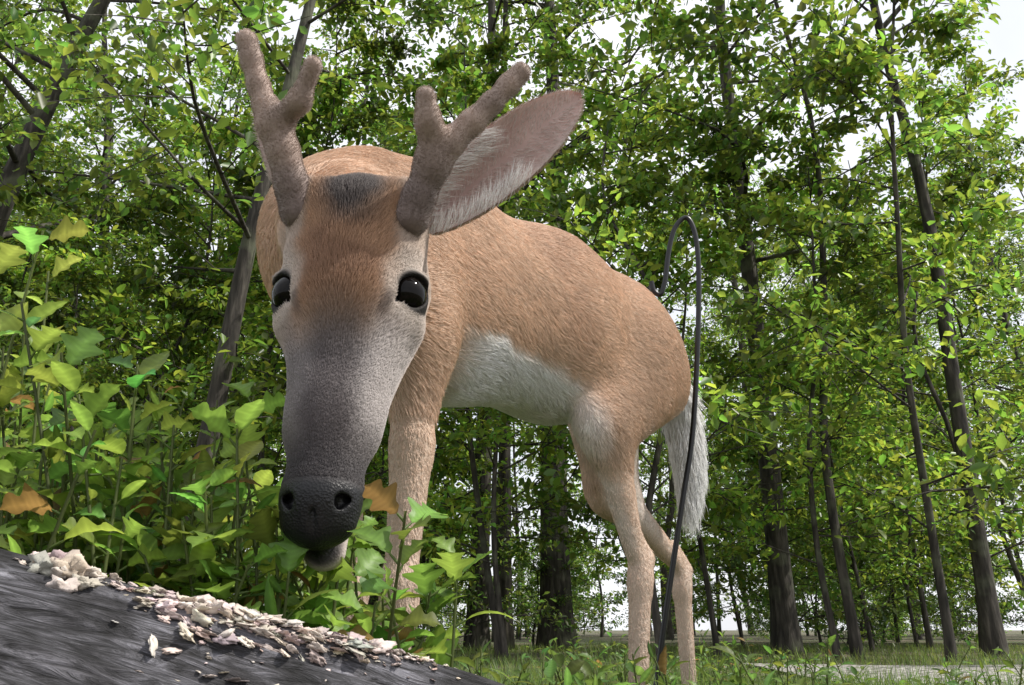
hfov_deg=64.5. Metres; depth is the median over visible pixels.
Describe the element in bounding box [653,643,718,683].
weed
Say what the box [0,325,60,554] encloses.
leafy weed
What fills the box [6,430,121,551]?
leafy weed
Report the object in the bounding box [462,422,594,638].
deciduous tree
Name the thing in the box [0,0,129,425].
deciduous tree
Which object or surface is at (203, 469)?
leafy weed
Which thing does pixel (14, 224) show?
sapling
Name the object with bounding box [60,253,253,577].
sapling
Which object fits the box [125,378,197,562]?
leafy weed
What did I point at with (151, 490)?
leafy weed
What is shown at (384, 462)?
sapling
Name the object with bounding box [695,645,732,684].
weed
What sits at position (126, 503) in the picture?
leafy weed
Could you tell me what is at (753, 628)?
distant undergrowth
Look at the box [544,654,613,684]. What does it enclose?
weed
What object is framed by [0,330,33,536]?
leafy weed
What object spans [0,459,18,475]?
leafy weed
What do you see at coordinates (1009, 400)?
sapling
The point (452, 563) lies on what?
leafy weed
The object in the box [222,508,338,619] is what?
leafy weed
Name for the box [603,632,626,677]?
weed
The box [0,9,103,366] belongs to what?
deciduous tree
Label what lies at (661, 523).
distant tree
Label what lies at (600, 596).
distant undergrowth
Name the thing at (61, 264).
leafy weed
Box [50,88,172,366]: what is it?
deciduous tree
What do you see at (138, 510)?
leafy weed
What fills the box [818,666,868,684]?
weed
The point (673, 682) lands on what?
weed
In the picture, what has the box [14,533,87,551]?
leafy weed
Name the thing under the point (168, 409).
leafy weed
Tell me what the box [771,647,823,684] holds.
weed
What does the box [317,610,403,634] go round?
leafy weed
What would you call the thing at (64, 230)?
leafy weed
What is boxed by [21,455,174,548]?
leafy weed
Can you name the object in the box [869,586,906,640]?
understory shrub
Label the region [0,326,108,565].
leafy weed
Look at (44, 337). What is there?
leafy weed
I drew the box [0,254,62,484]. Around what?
sapling
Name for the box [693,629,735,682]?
weed
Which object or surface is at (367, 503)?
leafy weed
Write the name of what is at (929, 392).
distant tree
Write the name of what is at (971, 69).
sapling
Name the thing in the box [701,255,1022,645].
sapling
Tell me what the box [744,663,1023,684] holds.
gravel path
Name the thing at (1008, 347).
distant tree
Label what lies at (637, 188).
sapling
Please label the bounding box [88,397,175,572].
leafy weed
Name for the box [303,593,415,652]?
leafy weed
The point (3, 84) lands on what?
deciduous tree
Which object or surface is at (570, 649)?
weed
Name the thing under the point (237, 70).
deciduous tree
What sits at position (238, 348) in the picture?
sapling
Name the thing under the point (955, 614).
understory shrub
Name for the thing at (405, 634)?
leafy weed
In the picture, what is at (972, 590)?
understory shrub
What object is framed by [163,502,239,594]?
leafy weed
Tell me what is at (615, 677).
weed
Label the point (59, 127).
deciduous tree
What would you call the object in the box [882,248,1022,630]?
distant tree
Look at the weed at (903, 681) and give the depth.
2.11 m
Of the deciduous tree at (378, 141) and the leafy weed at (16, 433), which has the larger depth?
the deciduous tree at (378, 141)
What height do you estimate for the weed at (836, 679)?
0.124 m
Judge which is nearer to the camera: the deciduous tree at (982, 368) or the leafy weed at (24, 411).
the leafy weed at (24, 411)
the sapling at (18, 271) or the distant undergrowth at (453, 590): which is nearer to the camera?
the sapling at (18, 271)
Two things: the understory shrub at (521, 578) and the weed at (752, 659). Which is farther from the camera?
the understory shrub at (521, 578)
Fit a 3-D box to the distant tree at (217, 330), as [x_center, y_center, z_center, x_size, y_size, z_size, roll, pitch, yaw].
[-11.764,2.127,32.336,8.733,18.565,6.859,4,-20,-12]
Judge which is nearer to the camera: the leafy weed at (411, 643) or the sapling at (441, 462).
the leafy weed at (411, 643)
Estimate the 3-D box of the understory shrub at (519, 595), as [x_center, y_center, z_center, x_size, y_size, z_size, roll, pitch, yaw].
[-0.539,2.630,10.254,2.581,2.764,2.052,9,-21,-24]
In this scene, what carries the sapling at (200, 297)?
on the ground at (1015, 637)
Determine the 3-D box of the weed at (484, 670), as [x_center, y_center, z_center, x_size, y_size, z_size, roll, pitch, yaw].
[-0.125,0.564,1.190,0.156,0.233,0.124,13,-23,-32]
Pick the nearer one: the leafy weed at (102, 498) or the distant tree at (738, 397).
the leafy weed at (102, 498)
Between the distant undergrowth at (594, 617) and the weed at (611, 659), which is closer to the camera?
the weed at (611, 659)
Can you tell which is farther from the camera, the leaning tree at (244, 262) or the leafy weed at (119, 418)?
the leaning tree at (244, 262)
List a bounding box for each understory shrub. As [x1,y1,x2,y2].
[369,452,577,650]
[382,557,447,625]
[490,536,588,648]
[512,558,539,639]
[687,440,935,650]
[748,577,799,639]
[787,514,913,646]
[814,502,938,641]
[821,556,904,646]
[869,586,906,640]
[877,582,933,639]
[897,497,1023,643]
[902,555,976,637]
[917,540,1022,639]
[930,579,977,639]
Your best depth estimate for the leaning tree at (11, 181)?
8.51 m
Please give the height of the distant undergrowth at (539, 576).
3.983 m
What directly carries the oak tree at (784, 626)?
on the ground at (1015, 637)
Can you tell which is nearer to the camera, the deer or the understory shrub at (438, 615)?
the deer
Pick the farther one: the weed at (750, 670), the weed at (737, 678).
the weed at (750, 670)
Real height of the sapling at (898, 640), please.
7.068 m
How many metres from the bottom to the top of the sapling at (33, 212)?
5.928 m
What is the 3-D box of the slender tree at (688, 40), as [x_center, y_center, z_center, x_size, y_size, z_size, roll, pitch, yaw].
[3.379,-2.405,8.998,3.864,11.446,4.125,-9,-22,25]
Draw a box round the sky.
[0,0,1023,629]
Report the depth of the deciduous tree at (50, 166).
20.13 m
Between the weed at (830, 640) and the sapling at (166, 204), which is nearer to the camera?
the weed at (830, 640)
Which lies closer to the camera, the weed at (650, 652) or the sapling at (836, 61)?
the weed at (650, 652)
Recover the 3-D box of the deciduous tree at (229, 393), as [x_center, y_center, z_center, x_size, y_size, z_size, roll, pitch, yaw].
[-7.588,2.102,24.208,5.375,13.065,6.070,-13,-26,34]
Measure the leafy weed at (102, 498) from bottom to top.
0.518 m
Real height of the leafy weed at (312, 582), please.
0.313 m
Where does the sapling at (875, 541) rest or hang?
on the ground at (1015, 637)
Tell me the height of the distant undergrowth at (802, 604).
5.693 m
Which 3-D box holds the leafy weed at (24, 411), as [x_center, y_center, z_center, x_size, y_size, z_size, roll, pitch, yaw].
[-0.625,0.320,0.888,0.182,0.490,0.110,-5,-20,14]
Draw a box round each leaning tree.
[0,0,296,303]
[0,0,461,560]
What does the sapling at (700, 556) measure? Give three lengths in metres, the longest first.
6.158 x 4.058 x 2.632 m
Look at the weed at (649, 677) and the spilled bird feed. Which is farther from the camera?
the weed at (649, 677)
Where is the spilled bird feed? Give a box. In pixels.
[13,550,460,684]
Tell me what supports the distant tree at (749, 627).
on the ground at (1015, 637)
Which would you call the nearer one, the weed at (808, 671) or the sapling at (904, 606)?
the weed at (808, 671)
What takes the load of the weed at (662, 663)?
on the ground at (1015, 637)
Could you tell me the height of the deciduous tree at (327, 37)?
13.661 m
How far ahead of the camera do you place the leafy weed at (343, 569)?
0.63 m
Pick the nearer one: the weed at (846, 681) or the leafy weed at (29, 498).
the leafy weed at (29, 498)
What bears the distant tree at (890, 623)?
on the ground at (1015, 637)
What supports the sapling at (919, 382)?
on the ground at (1015, 637)
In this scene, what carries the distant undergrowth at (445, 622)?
on the ground at (1015, 637)
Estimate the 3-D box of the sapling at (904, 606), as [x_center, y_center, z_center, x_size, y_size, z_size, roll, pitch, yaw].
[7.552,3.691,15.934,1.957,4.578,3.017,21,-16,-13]
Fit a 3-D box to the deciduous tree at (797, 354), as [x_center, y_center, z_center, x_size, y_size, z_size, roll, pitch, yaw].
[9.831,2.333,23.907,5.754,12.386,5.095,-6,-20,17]
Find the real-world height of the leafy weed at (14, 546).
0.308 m
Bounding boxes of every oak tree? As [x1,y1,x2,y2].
[273,0,721,650]
[364,0,669,649]
[398,0,764,648]
[572,0,1023,654]
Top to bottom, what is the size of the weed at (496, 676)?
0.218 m
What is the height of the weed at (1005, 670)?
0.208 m
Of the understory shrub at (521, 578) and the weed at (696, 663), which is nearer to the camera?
the weed at (696, 663)
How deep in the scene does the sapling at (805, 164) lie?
7.94 m
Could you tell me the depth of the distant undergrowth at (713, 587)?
35.15 m
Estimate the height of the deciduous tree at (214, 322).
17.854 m
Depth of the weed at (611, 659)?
3.04 m
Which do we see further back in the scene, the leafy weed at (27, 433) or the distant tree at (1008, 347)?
the distant tree at (1008, 347)
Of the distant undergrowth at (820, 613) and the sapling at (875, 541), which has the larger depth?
the distant undergrowth at (820, 613)
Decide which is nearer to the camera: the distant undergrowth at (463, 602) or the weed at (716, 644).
the weed at (716, 644)
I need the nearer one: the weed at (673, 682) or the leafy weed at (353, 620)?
the leafy weed at (353, 620)
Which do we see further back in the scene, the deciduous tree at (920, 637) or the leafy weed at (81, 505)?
the deciduous tree at (920, 637)
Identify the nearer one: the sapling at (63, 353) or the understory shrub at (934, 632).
the sapling at (63, 353)
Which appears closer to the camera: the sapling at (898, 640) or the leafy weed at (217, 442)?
the leafy weed at (217, 442)
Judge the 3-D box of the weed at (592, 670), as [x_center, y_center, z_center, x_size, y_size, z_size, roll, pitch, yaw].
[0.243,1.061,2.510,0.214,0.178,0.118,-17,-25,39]
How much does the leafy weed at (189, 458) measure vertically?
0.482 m
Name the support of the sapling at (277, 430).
on the ground at (1015, 637)
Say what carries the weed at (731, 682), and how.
on the ground at (1015, 637)
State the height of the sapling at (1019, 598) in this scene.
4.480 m
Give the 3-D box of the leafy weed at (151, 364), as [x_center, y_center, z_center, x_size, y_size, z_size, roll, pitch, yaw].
[-0.305,0.223,0.596,0.109,0.477,0.140,0,-20,0]
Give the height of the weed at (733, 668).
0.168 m
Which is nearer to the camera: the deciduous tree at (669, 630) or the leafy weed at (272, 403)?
the leafy weed at (272, 403)
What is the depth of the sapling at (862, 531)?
14.93 m
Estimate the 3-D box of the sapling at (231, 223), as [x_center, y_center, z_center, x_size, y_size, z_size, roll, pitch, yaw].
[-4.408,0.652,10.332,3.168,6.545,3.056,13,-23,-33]
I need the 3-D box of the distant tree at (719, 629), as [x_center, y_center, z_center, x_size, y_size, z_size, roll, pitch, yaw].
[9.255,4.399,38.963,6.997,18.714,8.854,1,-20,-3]
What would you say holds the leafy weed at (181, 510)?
on the ground at (1015, 637)
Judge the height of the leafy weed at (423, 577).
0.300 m
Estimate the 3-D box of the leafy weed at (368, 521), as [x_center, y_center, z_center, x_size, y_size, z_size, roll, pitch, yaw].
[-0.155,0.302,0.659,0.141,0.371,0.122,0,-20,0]
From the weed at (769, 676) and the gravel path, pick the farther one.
the gravel path
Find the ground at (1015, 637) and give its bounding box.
[424,630,1023,684]
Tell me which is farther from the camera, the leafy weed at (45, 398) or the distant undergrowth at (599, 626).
the distant undergrowth at (599, 626)
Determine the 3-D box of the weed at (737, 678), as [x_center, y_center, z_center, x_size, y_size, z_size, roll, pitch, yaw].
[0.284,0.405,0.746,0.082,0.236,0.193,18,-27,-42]
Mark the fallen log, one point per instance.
(50, 636)
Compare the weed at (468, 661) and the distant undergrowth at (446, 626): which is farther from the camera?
the distant undergrowth at (446, 626)
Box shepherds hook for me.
[649,215,700,684]
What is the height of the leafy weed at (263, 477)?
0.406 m
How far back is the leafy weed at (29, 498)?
0.57 m
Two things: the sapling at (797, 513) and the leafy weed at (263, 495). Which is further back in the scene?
the sapling at (797, 513)
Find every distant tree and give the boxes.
[172,196,276,448]
[432,209,615,636]
[532,176,724,635]
[611,435,721,633]
[612,436,699,625]
[639,252,746,635]
[672,343,763,633]
[727,332,795,566]
[777,187,1004,635]
[793,240,897,634]
[872,297,989,550]
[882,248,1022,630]
[911,232,1023,540]
[954,216,1023,551]
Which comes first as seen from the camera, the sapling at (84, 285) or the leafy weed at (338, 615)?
the leafy weed at (338, 615)
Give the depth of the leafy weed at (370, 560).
0.68 m
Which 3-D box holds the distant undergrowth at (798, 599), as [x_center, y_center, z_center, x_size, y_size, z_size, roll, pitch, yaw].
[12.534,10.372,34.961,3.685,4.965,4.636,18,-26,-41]
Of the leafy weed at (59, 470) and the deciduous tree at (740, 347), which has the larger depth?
the deciduous tree at (740, 347)
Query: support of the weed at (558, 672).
on the ground at (1015, 637)
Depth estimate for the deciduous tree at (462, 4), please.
21.62 m
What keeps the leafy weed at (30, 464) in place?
on the ground at (1015, 637)
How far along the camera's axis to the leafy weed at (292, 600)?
0.59 m
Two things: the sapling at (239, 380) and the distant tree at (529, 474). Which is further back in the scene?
the distant tree at (529, 474)
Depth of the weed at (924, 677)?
2.49 m
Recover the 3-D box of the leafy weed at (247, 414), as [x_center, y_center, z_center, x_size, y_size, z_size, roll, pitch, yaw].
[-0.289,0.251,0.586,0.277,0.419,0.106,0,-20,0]
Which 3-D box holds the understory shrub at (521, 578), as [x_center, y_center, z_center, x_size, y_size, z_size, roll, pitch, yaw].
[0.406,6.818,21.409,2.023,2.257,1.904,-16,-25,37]
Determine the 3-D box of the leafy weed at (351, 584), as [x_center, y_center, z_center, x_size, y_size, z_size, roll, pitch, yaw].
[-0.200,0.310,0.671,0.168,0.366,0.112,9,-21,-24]
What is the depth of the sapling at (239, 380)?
10.41 m
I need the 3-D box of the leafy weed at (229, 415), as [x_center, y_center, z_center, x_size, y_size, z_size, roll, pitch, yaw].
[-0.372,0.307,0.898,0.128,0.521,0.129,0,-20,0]
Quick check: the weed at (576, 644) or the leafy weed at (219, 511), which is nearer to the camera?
the leafy weed at (219, 511)
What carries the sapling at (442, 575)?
on the ground at (1015, 637)
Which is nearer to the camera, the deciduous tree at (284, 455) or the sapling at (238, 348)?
the sapling at (238, 348)
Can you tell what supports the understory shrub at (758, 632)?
on the ground at (1015, 637)
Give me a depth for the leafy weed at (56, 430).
0.70 m
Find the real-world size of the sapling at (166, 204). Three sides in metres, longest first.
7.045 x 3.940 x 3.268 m
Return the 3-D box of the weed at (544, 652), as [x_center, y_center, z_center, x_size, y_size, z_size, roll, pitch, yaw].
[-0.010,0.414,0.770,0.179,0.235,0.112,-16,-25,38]
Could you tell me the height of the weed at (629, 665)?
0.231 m
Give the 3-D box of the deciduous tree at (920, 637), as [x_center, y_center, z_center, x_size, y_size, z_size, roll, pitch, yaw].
[10.251,1.076,23.558,6.793,14.587,5.460,9,-21,-24]
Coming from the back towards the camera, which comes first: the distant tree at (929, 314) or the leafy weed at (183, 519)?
the distant tree at (929, 314)
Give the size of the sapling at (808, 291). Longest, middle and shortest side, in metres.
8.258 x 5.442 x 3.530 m
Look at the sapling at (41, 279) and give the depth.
9.23 m
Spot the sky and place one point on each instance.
(1005, 40)
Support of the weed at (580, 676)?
on the ground at (1015, 637)
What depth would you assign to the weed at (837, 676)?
2.90 m
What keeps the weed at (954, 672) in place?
on the ground at (1015, 637)
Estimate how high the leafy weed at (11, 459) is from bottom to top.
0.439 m
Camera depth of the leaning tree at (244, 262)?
7.08 m
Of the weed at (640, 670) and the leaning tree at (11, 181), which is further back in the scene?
the leaning tree at (11, 181)
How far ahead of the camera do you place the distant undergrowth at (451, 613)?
28.01 m
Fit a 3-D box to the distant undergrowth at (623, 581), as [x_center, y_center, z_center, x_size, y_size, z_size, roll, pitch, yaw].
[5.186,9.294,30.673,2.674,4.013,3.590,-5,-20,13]
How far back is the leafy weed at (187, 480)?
0.64 m
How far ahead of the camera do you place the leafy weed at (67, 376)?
0.61 m
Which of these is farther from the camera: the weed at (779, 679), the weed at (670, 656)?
the weed at (670, 656)
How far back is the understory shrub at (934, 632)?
15.82 m
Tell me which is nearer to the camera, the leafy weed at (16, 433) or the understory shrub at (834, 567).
the leafy weed at (16, 433)
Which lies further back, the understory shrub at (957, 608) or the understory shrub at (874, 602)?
the understory shrub at (957, 608)
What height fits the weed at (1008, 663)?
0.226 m
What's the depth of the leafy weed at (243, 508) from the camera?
0.65 m
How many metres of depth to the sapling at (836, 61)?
7.29 m
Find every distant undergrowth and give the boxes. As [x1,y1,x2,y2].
[417,612,457,630]
[420,501,491,630]
[424,518,469,625]
[426,605,465,627]
[440,548,516,631]
[512,544,617,634]
[514,495,628,636]
[523,540,581,633]
[525,519,625,633]
[572,573,608,634]
[613,558,673,631]
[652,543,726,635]
[692,525,796,635]
[738,567,769,631]
[742,520,846,635]
[745,545,845,635]
[796,525,902,635]
[817,547,936,635]
[904,586,941,633]
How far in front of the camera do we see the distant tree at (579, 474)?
34.39 m
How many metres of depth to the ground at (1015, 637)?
16.14 m
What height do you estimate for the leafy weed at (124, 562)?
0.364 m
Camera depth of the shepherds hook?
1.65 m
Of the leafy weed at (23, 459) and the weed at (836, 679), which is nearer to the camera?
the leafy weed at (23, 459)
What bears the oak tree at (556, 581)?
on the ground at (1015, 637)
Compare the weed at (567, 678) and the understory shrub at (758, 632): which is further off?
the understory shrub at (758, 632)
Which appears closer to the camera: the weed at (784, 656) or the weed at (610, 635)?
the weed at (784, 656)
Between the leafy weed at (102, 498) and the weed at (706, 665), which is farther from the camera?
the weed at (706, 665)
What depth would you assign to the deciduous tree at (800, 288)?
23.05 m
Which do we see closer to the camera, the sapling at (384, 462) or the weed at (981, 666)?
the weed at (981, 666)
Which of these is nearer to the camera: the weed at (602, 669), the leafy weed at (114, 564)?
the leafy weed at (114, 564)
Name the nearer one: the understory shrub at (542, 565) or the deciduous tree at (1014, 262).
the understory shrub at (542, 565)
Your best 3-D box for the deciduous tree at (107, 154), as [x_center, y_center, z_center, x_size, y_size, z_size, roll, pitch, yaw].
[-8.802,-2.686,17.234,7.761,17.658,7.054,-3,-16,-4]
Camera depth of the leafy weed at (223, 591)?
0.59 m
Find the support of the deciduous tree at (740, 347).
on the ground at (1015, 637)
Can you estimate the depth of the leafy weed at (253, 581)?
0.68 m
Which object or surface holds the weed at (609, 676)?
on the ground at (1015, 637)
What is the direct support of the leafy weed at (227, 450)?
on the ground at (1015, 637)
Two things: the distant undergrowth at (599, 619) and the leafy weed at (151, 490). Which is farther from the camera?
the distant undergrowth at (599, 619)
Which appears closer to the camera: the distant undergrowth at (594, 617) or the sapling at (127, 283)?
the sapling at (127, 283)
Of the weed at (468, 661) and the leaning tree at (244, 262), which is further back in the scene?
the leaning tree at (244, 262)
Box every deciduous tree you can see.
[0,0,65,360]
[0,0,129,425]
[0,0,274,418]
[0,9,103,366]
[0,106,136,441]
[2,35,124,349]
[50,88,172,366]
[63,47,285,470]
[98,0,316,473]
[138,137,312,448]
[178,243,283,504]
[200,0,467,624]
[230,343,285,576]
[258,104,513,602]
[343,38,455,469]
[410,0,670,641]
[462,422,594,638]
[578,211,743,639]
[640,59,872,579]
[692,166,894,529]
[722,196,955,638]
[767,157,1017,639]
[771,250,941,638]
[867,1,1023,469]
[882,106,1023,582]
[940,117,1023,504]
[977,238,1023,547]
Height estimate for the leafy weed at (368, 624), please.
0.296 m
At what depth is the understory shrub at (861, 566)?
13.09 m
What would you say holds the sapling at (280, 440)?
on the ground at (1015, 637)
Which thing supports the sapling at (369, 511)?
on the ground at (1015, 637)
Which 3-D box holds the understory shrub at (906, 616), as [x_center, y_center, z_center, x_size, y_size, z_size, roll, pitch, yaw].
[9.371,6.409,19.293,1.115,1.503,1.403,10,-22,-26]
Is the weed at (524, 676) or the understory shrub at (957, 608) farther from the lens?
the understory shrub at (957, 608)
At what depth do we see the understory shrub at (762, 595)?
9.92 m
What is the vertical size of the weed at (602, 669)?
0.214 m
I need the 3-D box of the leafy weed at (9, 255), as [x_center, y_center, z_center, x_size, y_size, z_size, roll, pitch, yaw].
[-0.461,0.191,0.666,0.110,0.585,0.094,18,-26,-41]
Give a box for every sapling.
[0,123,129,546]
[0,180,198,546]
[0,195,230,547]
[0,216,130,515]
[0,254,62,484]
[1,210,143,536]
[3,94,285,519]
[4,162,290,580]
[21,0,442,576]
[36,255,180,548]
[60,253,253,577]
[111,196,281,567]
[181,323,283,571]
[217,27,500,553]
[220,251,305,577]
[237,310,428,562]
[265,448,437,586]
[360,26,640,656]
[363,423,455,599]
[364,406,523,647]
[365,57,706,659]
[366,431,467,594]
[368,434,463,604]
[447,0,827,657]
[578,104,844,656]
[639,324,825,648]
[655,102,1019,659]
[689,0,1023,661]
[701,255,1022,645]
[705,270,1015,644]
[710,237,1023,651]
[744,121,1023,649]
[756,328,949,643]
[782,23,1023,650]
[791,294,973,646]
[817,311,967,642]
[842,163,1023,590]
[849,421,977,642]
[930,396,1023,635]
[1002,384,1023,512]
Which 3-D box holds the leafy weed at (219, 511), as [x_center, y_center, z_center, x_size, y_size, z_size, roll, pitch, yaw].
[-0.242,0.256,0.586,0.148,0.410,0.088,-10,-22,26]
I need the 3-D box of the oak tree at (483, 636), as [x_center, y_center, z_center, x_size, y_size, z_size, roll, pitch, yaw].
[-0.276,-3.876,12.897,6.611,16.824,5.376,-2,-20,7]
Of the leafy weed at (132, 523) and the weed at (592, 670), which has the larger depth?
the weed at (592, 670)
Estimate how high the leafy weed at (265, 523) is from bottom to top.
0.347 m
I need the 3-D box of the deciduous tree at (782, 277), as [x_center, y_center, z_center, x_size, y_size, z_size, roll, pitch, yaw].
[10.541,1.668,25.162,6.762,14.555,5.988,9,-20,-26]
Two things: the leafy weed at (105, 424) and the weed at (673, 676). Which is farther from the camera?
the weed at (673, 676)
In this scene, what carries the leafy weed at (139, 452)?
on the ground at (1015, 637)
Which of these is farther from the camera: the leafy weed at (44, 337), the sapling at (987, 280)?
the sapling at (987, 280)
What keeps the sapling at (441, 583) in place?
on the ground at (1015, 637)
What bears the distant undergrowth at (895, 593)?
on the ground at (1015, 637)
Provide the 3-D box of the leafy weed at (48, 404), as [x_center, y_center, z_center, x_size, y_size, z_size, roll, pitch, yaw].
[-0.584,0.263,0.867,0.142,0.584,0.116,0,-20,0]
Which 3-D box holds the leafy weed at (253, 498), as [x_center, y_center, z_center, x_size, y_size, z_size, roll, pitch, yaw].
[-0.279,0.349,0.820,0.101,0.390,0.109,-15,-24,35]
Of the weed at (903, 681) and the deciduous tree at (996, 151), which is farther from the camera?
the deciduous tree at (996, 151)
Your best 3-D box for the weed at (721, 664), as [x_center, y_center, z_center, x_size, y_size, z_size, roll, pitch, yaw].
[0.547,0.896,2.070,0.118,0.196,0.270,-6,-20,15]
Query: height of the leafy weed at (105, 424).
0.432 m
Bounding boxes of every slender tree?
[626,0,1019,659]
[684,0,1010,658]
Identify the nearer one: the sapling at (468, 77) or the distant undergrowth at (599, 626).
the sapling at (468, 77)
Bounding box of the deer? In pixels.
[234,28,709,684]
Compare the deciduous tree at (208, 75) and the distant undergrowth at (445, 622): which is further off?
the distant undergrowth at (445, 622)
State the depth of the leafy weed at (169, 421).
0.75 m
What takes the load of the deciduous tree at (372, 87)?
on the ground at (1015, 637)
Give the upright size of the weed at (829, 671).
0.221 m
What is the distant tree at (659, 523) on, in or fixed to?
on the ground at (1015, 637)
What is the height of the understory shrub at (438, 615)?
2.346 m
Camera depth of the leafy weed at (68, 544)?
0.94 m
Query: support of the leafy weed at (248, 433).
on the ground at (1015, 637)
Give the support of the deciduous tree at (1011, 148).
on the ground at (1015, 637)
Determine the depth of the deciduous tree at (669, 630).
23.26 m
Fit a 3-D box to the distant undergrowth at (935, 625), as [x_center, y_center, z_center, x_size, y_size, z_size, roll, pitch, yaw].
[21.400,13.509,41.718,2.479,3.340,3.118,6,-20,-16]
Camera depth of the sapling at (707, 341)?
11.82 m
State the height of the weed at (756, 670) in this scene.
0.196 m
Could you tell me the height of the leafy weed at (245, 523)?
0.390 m
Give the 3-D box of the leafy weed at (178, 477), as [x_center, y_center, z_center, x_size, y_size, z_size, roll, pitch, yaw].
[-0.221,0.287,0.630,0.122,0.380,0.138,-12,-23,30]
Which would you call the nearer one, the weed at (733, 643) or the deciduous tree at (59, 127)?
the weed at (733, 643)
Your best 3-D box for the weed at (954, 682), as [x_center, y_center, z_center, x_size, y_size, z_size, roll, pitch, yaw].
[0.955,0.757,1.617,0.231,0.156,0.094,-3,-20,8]
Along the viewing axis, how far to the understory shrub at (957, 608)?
21.82 m
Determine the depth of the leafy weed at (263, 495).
0.76 m
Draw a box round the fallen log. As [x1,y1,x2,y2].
[0,549,503,684]
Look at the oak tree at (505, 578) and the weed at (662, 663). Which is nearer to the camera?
the weed at (662, 663)
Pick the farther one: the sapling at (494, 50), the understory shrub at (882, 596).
the understory shrub at (882, 596)
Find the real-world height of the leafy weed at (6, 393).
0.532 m
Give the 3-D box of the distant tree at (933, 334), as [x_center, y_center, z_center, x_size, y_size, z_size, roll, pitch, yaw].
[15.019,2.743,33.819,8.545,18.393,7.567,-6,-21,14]
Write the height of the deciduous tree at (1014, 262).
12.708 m
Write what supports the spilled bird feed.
on the fallen log
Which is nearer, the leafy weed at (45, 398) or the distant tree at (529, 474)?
the leafy weed at (45, 398)
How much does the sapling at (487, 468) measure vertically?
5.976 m
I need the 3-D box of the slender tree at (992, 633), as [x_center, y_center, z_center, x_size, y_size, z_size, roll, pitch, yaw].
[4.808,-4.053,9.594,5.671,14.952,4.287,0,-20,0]
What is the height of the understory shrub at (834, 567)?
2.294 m
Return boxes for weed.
[0,215,90,416]
[0,242,27,455]
[0,302,100,550]
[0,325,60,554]
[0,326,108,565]
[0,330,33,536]
[0,344,50,524]
[0,399,303,605]
[0,400,125,554]
[0,419,108,552]
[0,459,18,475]
[3,400,43,515]
[3,407,33,512]
[3,423,105,548]
[3,436,75,555]
[3,450,103,561]
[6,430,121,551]
[6,534,21,553]
[7,394,61,453]
[11,254,82,549]
[12,397,101,550]
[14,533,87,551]
[20,344,65,516]
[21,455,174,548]
[24,353,110,544]
[25,360,254,598]
[32,448,92,552]
[42,410,185,546]
[53,419,139,507]
[58,505,105,548]
[59,406,176,546]
[62,351,171,583]
[64,399,217,590]
[64,400,178,580]
[71,408,199,560]
[76,414,136,576]
[77,498,198,572]
[82,491,177,586]
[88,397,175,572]
[89,486,167,587]
[97,521,224,596]
[107,427,205,497]
[112,528,204,580]
[123,422,247,595]
[123,484,280,601]
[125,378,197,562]
[137,449,261,596]
[137,478,166,524]
[144,386,239,563]
[149,431,372,631]
[153,393,245,559]
[162,461,259,595]
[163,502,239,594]
[164,458,365,631]
[177,519,292,610]
[181,558,303,617]
[184,506,258,586]
[186,520,368,597]
[191,524,386,631]
[192,381,285,601]
[206,434,233,600]
[216,566,305,623]
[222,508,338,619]
[223,424,303,613]
[223,489,257,598]
[229,485,306,612]
[230,498,371,605]
[232,470,273,578]
[243,479,447,640]
[248,508,388,626]
[258,536,364,627]
[275,570,370,617]
[288,515,402,631]
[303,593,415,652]
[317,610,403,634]
[320,564,426,657]
[349,578,466,654]
[365,536,515,679]
[373,563,476,652]
[413,645,489,674]
[426,644,530,684]
[454,639,491,675]
[488,653,547,684]
[510,646,563,684]
[522,637,582,678]
[540,646,608,684]
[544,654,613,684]
[545,638,619,684]
[559,657,615,684]
[564,667,571,684]
[566,636,622,684]
[567,645,612,681]
[573,665,647,684]
[584,646,690,684]
[588,645,652,684]
[596,644,627,682]
[601,643,627,681]
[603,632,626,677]
[613,669,655,684]
[614,666,696,684]
[647,641,723,684]
[647,675,677,684]
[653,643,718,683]
[655,670,697,684]
[666,664,749,684]
[667,647,718,680]
[667,658,714,684]
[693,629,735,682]
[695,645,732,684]
[697,654,757,680]
[699,652,747,684]
[705,658,815,684]
[708,645,828,684]
[718,641,758,684]
[720,631,759,679]
[721,661,774,682]
[741,677,785,684]
[744,648,801,684]
[754,648,804,684]
[761,645,876,684]
[764,670,851,684]
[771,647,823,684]
[786,635,855,684]
[807,654,872,683]
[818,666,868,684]
[819,674,907,684]
[828,677,858,684]
[869,675,928,684]
[892,675,941,684]
[932,662,997,684]
[936,640,1023,684]
[946,680,972,684]
[963,655,1023,684]
[970,659,993,684]
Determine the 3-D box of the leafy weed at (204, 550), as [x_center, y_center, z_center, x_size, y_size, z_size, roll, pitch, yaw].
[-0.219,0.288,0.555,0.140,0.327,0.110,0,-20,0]

